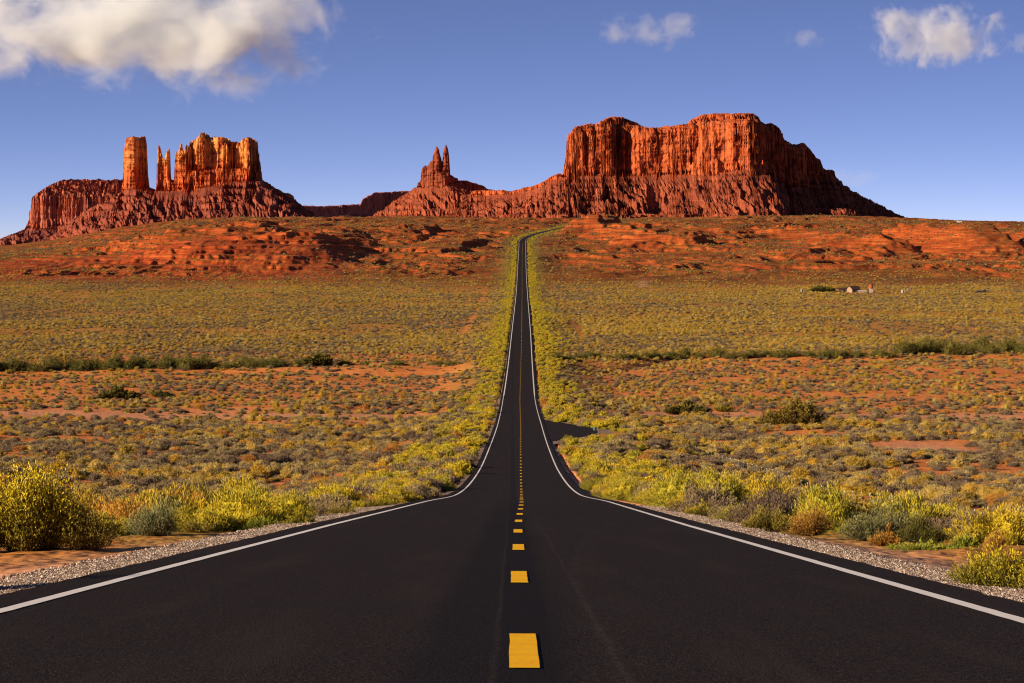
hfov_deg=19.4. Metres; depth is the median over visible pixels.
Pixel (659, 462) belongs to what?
rabbitbrush
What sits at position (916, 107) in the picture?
sky
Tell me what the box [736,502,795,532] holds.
olive bush
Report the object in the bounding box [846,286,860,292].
house
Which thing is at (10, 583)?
loose gravel
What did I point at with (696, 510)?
rabbitbrush bush
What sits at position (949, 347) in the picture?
greasewood
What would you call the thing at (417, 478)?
sagebrush
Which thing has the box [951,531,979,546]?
green bush
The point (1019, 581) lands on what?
rabbitbrush bush
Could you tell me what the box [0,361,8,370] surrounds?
greasewood
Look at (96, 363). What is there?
greasewood
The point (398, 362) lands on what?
greasewood
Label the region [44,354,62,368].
greasewood
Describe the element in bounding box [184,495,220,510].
rabbitbrush
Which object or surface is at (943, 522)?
sagebrush
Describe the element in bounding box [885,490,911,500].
rabbitbrush
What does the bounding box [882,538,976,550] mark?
weed patch
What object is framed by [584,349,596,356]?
greasewood
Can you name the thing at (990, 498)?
tumbleweed
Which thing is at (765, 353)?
greasewood
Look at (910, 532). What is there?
green bush
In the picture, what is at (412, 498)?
rabbitbrush
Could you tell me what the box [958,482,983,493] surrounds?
rabbitbrush
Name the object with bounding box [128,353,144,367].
greasewood
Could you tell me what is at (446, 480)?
rabbitbrush
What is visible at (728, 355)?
greasewood
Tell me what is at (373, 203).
ridge
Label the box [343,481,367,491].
sagebrush
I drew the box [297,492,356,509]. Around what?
sagebrush
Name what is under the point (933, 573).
loose gravel
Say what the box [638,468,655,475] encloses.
rabbitbrush
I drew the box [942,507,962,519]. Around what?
rabbitbrush
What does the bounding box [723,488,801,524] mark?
sagebrush
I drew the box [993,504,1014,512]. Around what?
rabbitbrush
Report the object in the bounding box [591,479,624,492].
rabbitbrush
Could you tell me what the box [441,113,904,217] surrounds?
mesa
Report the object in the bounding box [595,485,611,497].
sagebrush
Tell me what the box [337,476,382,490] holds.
rabbitbrush
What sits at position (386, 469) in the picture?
tumbleweed
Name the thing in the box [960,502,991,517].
sagebrush
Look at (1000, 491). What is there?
rabbitbrush
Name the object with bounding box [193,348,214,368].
greasewood
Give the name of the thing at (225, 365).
greasewood
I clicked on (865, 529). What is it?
sage bush
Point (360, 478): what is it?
rabbitbrush
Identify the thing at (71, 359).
greasewood
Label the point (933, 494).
rabbitbrush
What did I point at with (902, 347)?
greasewood
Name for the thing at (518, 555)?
road
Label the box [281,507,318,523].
roadside tuft
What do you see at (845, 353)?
greasewood
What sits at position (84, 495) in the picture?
rabbitbrush
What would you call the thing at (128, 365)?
greasewood
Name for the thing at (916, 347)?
greasewood
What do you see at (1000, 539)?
grass mound
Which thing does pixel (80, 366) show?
greasewood
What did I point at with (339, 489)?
rabbitbrush
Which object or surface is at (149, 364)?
greasewood
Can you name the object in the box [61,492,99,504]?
rabbitbrush
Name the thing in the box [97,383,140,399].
tamarisk
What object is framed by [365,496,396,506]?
roadside tuft
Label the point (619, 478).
rabbitbrush
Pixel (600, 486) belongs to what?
rabbitbrush
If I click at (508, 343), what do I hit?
gravel shoulder
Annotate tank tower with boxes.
[869,283,872,292]
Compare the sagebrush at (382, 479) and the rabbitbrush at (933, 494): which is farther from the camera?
the rabbitbrush at (933, 494)
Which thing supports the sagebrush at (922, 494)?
on the ground
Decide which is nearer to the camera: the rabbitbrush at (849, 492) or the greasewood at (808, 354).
the rabbitbrush at (849, 492)
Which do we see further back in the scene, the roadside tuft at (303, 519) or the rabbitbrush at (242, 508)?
the rabbitbrush at (242, 508)
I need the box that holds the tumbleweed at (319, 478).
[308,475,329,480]
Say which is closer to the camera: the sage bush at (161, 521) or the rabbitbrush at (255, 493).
the sage bush at (161, 521)
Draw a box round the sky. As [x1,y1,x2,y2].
[0,0,1023,238]
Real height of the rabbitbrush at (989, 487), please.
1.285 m
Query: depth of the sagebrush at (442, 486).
198.75 m
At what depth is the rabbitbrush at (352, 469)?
303.13 m
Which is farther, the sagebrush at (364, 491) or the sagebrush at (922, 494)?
the sagebrush at (922, 494)
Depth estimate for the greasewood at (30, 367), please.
921.33 m
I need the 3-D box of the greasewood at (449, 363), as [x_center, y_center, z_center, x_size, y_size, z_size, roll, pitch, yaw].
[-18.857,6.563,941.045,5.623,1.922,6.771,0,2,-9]
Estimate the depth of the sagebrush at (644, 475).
245.47 m
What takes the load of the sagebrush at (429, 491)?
on the ground
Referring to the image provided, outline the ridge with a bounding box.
[303,191,409,216]
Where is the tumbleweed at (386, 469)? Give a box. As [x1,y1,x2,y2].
[377,466,391,472]
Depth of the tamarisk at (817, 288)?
1998.72 m
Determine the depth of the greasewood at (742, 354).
1005.95 m
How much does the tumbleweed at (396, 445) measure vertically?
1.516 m
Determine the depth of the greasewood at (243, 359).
940.59 m
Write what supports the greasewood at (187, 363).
on the ground
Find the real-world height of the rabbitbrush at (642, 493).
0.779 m
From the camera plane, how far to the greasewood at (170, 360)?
933.99 m
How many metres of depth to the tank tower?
1982.91 m
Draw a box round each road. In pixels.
[0,227,1023,682]
[543,420,596,440]
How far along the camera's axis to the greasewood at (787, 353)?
1011.31 m
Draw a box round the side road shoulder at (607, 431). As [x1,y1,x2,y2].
[544,418,612,443]
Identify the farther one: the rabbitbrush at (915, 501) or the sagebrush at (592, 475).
the sagebrush at (592, 475)
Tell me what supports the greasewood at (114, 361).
on the ground
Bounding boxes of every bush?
[0,455,99,552]
[38,499,126,550]
[102,486,124,503]
[122,493,186,535]
[180,517,214,532]
[682,498,713,514]
[709,503,744,521]
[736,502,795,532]
[764,396,825,424]
[781,495,842,535]
[834,496,923,540]
[867,523,902,545]
[894,508,956,543]
[944,524,1023,587]
[946,500,985,541]
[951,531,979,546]
[1006,551,1023,589]
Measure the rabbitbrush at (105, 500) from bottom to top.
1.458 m
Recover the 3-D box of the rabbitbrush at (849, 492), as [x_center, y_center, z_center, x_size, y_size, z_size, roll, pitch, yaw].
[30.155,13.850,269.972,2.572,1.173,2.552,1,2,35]
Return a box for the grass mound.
[982,526,1009,549]
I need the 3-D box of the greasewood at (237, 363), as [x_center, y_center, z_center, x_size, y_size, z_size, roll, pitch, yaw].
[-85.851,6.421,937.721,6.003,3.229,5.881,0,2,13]
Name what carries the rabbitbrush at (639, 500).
on the ground
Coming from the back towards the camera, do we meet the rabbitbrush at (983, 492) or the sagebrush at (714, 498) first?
the rabbitbrush at (983, 492)
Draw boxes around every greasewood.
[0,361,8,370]
[3,355,28,370]
[21,361,40,370]
[34,355,55,370]
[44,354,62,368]
[53,358,72,369]
[61,357,82,367]
[68,360,89,370]
[72,356,96,368]
[90,357,102,368]
[97,362,117,369]
[101,347,127,368]
[120,359,135,368]
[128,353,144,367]
[131,354,154,367]
[140,358,157,368]
[154,360,169,368]
[157,353,176,367]
[173,349,200,369]
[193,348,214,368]
[213,360,236,368]
[233,359,244,366]
[237,355,254,363]
[243,358,259,367]
[252,359,266,367]
[255,358,283,366]
[267,356,292,366]
[292,356,304,365]
[335,358,355,365]
[359,359,369,364]
[390,359,408,365]
[431,359,445,364]
[443,360,456,365]
[548,351,564,357]
[563,354,576,359]
[576,353,588,358]
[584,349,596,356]
[614,348,631,359]
[629,352,643,359]
[639,351,653,357]
[644,349,663,357]
[664,349,676,356]
[670,352,687,357]
[680,346,692,355]
[693,352,706,358]
[704,346,730,356]
[720,350,739,358]
[736,351,750,358]
[743,349,761,357]
[760,350,775,355]
[770,352,789,357]
[776,348,798,356]
[801,350,817,356]
[813,350,833,357]
[829,346,845,358]
[839,348,849,355]
[847,350,864,356]
[875,347,890,356]
[886,351,895,356]
[891,333,918,354]
[908,340,928,353]
[921,331,939,352]
[934,336,953,352]
[940,337,961,354]
[950,344,974,354]
[961,342,976,352]
[969,333,981,350]
[974,331,992,351]
[983,338,1002,353]
[993,338,1016,351]
[1007,335,1020,350]
[1012,345,1023,352]
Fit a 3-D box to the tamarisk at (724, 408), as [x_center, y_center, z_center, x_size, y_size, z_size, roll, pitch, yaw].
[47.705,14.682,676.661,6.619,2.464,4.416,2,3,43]
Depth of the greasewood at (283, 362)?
936.10 m
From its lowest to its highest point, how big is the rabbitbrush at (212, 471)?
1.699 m
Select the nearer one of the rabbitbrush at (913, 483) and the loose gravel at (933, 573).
the loose gravel at (933, 573)
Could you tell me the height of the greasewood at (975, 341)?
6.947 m
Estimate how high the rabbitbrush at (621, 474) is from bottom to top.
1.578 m
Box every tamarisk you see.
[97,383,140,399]
[151,388,173,397]
[302,352,333,365]
[434,427,458,437]
[663,399,712,414]
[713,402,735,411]
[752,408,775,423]
[810,285,834,291]
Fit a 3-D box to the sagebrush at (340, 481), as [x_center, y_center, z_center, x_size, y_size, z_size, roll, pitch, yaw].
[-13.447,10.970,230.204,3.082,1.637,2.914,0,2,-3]
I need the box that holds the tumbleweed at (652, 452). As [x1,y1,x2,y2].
[647,448,659,454]
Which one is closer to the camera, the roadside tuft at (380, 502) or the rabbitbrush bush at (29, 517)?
the rabbitbrush bush at (29, 517)
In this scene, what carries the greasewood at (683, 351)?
on the ground
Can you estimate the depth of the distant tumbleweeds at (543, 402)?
628.36 m
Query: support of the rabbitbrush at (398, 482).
on the ground
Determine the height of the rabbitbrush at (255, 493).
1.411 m
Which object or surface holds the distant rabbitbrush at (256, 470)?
on the ground
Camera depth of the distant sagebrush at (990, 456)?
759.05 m
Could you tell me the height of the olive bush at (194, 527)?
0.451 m
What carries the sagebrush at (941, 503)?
on the ground
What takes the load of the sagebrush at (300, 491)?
on the ground
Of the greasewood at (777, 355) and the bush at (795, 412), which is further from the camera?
the greasewood at (777, 355)
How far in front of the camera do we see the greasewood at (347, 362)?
942.80 m
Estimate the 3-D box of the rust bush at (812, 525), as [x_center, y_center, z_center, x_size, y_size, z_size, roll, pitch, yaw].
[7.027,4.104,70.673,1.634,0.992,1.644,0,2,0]
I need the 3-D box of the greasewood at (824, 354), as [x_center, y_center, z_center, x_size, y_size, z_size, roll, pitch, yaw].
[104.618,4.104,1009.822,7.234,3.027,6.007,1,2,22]
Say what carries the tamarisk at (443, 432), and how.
on the ground
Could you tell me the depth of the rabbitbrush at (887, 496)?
255.57 m
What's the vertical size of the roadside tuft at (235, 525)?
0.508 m
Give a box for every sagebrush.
[0,214,1023,514]
[281,481,303,489]
[286,487,308,497]
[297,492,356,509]
[309,499,334,515]
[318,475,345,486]
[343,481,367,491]
[352,485,394,503]
[374,475,391,482]
[402,486,443,497]
[404,480,437,498]
[405,488,428,499]
[408,475,439,489]
[421,475,449,491]
[579,470,605,484]
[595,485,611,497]
[629,480,653,502]
[635,471,650,478]
[661,480,743,512]
[700,506,736,518]
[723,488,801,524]
[763,484,807,508]
[908,490,931,501]
[921,494,971,518]
[926,513,964,536]
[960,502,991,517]
[1011,487,1023,492]
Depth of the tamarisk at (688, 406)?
650.94 m
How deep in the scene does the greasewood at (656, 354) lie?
1000.08 m
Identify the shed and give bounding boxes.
[837,287,846,291]
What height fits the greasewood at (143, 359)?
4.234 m
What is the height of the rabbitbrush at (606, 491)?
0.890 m
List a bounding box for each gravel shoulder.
[0,396,500,591]
[500,258,517,395]
[537,396,641,505]
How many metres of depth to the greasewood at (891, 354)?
1011.61 m
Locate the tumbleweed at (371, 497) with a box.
[355,492,378,504]
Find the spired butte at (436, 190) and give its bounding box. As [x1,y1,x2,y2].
[367,145,491,216]
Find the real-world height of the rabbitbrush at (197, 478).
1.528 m
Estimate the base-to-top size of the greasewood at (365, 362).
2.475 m
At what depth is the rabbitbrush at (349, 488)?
125.89 m
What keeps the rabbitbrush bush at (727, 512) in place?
on the ground
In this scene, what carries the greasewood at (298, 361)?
on the ground
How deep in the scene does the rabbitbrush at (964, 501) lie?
233.12 m
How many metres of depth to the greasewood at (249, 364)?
933.57 m
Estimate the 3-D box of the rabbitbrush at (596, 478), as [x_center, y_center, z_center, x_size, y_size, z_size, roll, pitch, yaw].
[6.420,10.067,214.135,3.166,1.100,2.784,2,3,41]
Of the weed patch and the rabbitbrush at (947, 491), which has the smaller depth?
the weed patch
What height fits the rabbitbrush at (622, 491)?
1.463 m
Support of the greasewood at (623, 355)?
on the ground
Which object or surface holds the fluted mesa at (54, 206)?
on the ground
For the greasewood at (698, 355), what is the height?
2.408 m
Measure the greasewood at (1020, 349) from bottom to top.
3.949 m
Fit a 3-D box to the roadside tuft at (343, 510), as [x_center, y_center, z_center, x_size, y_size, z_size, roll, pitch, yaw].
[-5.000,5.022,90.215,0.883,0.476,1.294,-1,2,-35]
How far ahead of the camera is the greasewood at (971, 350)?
1038.44 m
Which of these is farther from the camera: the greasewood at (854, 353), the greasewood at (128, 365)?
the greasewood at (854, 353)
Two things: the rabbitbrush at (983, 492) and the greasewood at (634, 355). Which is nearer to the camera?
the rabbitbrush at (983, 492)
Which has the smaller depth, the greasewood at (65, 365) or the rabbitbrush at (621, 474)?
the rabbitbrush at (621, 474)
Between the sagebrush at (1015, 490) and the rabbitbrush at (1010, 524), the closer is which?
the rabbitbrush at (1010, 524)
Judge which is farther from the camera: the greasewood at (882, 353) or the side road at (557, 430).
the greasewood at (882, 353)
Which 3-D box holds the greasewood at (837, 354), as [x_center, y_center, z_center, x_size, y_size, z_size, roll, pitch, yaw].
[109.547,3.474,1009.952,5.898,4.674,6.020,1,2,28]
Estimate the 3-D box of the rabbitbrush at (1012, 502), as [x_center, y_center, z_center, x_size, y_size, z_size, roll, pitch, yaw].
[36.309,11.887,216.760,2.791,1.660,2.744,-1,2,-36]
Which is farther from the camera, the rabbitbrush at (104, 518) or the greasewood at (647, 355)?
the greasewood at (647, 355)
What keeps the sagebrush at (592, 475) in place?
on the ground
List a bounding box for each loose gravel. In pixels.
[0,505,394,594]
[636,505,1023,602]
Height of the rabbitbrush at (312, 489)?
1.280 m
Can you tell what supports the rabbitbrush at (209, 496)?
on the ground
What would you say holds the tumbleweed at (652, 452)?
on the ground
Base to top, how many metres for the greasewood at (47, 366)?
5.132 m
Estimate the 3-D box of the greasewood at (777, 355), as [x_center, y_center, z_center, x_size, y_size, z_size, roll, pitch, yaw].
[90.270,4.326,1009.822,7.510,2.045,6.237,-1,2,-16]
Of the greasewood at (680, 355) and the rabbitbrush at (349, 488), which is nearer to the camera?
the rabbitbrush at (349, 488)
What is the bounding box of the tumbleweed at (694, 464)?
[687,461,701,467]
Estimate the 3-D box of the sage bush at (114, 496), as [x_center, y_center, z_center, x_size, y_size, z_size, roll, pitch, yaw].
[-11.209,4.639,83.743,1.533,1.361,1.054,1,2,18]
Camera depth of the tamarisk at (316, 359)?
937.78 m
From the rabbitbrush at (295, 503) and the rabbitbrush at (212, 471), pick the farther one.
the rabbitbrush at (212, 471)
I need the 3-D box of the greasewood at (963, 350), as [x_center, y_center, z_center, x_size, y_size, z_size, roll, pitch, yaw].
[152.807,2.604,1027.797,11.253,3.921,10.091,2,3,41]
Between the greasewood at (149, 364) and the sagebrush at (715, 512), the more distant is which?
the greasewood at (149, 364)
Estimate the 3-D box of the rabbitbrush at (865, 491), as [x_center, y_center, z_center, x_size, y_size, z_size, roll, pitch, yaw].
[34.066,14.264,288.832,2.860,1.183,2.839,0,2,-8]
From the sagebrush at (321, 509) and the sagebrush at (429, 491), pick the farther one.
the sagebrush at (429, 491)
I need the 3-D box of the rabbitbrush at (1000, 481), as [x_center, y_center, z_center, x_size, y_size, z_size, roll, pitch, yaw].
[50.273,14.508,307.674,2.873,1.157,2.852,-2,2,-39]
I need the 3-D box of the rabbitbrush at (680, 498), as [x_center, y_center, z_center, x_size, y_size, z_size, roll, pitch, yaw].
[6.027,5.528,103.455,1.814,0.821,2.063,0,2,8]
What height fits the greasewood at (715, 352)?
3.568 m
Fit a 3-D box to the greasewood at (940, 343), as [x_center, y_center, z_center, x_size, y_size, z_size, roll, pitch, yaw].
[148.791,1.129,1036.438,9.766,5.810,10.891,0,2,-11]
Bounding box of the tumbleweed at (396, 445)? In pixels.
[385,442,400,448]
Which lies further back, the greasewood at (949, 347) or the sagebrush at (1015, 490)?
the greasewood at (949, 347)
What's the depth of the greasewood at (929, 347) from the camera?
1029.46 m
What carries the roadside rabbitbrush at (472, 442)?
on the ground
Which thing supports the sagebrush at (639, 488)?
on the ground
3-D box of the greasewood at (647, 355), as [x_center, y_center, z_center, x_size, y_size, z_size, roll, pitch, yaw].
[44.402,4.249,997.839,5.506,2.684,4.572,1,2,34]
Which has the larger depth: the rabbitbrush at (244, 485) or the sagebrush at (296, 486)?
the sagebrush at (296, 486)
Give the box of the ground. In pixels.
[0,214,1023,579]
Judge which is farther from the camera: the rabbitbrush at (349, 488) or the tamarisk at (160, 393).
the tamarisk at (160, 393)
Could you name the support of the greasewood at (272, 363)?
on the ground
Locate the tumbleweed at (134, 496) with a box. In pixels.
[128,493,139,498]
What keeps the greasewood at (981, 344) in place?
on the ground
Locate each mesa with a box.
[0,178,122,244]
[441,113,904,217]
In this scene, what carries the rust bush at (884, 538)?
on the ground
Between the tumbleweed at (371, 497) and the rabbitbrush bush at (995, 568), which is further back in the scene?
the tumbleweed at (371, 497)
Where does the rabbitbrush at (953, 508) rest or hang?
on the ground
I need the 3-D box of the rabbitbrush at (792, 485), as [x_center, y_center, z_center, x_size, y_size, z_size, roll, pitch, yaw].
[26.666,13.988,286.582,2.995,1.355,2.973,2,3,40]
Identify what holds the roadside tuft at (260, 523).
on the ground
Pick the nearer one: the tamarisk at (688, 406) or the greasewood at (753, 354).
the tamarisk at (688, 406)
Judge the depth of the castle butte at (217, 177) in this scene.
6955.72 m
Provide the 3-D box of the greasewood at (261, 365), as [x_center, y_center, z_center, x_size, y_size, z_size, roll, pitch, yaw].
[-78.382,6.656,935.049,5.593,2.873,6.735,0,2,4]
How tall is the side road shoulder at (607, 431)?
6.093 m
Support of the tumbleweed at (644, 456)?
on the ground
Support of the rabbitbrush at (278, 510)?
on the ground
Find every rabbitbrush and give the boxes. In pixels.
[0,214,1023,515]
[0,218,1020,548]
[56,486,104,514]
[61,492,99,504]
[74,483,94,493]
[89,509,132,535]
[90,494,115,502]
[102,482,212,512]
[109,515,135,534]
[170,504,233,532]
[181,478,237,503]
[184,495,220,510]
[187,473,204,483]
[199,465,218,474]
[201,485,284,530]
[215,472,266,493]
[227,495,290,522]
[228,480,278,502]
[264,489,316,519]
[306,484,329,498]
[308,482,367,503]
[313,480,353,496]
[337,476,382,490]
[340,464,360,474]
[353,474,370,483]
[374,482,411,501]
[376,479,396,486]
[383,477,405,485]
[403,489,422,501]
[404,478,437,489]
[426,473,455,491]
[579,478,604,490]
[587,476,610,483]
[590,483,614,495]
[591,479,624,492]
[601,486,610,498]
[603,476,641,501]
[605,473,629,482]
[612,475,630,483]
[630,490,649,503]
[634,487,656,503]
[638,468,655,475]
[640,468,701,507]
[648,459,666,468]
[663,493,686,509]
[683,468,753,507]
[742,469,797,500]
[781,482,803,489]
[785,477,863,532]
[834,483,858,490]
[841,490,853,497]
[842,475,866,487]
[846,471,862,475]
[852,488,962,521]
[856,484,878,495]
[879,490,894,500]
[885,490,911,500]
[905,478,924,486]
[918,485,935,496]
[926,489,943,498]
[929,488,954,501]
[930,501,973,516]
[942,502,1023,545]
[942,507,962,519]
[950,497,972,507]
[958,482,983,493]
[976,486,994,498]
[984,485,999,489]
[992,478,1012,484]
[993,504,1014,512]
[994,487,1009,494]
[999,496,1023,509]
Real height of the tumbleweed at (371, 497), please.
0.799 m
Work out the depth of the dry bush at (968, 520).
63.55 m
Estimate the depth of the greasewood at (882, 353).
1012.01 m
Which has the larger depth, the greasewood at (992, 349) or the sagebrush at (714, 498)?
the greasewood at (992, 349)
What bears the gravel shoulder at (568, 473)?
on the ground
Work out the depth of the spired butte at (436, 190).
8569.59 m
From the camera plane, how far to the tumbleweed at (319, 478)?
280.82 m
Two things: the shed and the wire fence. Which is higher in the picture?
the shed
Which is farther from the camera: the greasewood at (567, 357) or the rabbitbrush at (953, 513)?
the greasewood at (567, 357)
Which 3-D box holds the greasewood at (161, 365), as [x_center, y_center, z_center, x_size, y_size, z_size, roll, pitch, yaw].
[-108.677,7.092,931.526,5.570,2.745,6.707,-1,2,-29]
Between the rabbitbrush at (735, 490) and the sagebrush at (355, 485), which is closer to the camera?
the rabbitbrush at (735, 490)
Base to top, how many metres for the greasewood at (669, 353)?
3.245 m
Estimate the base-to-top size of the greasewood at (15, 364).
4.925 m
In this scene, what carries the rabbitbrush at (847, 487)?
on the ground
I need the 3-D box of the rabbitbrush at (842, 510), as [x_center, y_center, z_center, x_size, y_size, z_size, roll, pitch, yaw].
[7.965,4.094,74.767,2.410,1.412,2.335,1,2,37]
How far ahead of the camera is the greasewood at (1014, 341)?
1053.33 m
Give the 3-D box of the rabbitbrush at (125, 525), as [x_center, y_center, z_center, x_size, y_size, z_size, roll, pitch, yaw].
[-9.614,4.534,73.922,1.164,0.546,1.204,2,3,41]
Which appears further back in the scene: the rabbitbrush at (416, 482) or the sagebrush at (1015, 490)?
the sagebrush at (1015, 490)
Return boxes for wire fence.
[708,451,974,510]
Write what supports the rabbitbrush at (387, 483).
on the ground
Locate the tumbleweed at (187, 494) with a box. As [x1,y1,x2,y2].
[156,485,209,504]
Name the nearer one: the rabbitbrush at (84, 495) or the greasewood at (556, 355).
the rabbitbrush at (84, 495)
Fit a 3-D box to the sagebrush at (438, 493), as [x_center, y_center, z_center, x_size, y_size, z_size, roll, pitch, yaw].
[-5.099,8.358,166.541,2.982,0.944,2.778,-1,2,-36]
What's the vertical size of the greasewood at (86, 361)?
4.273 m
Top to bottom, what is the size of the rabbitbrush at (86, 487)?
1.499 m
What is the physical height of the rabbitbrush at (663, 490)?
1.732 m
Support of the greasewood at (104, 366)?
on the ground
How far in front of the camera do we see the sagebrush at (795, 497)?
97.24 m
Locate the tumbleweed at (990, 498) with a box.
[982,492,1009,503]
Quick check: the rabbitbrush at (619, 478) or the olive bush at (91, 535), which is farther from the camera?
the rabbitbrush at (619, 478)
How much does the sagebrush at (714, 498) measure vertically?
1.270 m
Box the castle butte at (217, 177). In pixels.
[50,132,318,239]
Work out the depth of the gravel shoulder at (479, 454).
235.16 m
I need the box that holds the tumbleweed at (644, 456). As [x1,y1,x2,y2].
[634,454,653,459]
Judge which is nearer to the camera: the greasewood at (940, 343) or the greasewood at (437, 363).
the greasewood at (437, 363)
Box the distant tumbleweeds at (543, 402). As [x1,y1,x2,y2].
[0,264,1023,499]
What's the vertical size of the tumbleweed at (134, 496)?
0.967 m
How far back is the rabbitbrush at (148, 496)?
80.82 m
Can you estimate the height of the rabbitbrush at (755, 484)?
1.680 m
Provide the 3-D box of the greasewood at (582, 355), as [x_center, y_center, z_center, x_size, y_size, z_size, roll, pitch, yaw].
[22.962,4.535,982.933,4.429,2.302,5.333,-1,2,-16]
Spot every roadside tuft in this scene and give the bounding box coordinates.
[217,512,241,530]
[241,514,280,528]
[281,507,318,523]
[324,501,358,514]
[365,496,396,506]
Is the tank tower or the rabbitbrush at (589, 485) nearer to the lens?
the rabbitbrush at (589, 485)
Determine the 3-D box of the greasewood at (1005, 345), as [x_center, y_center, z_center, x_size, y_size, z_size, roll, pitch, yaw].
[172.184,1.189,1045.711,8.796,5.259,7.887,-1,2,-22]
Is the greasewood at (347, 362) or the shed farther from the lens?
the shed

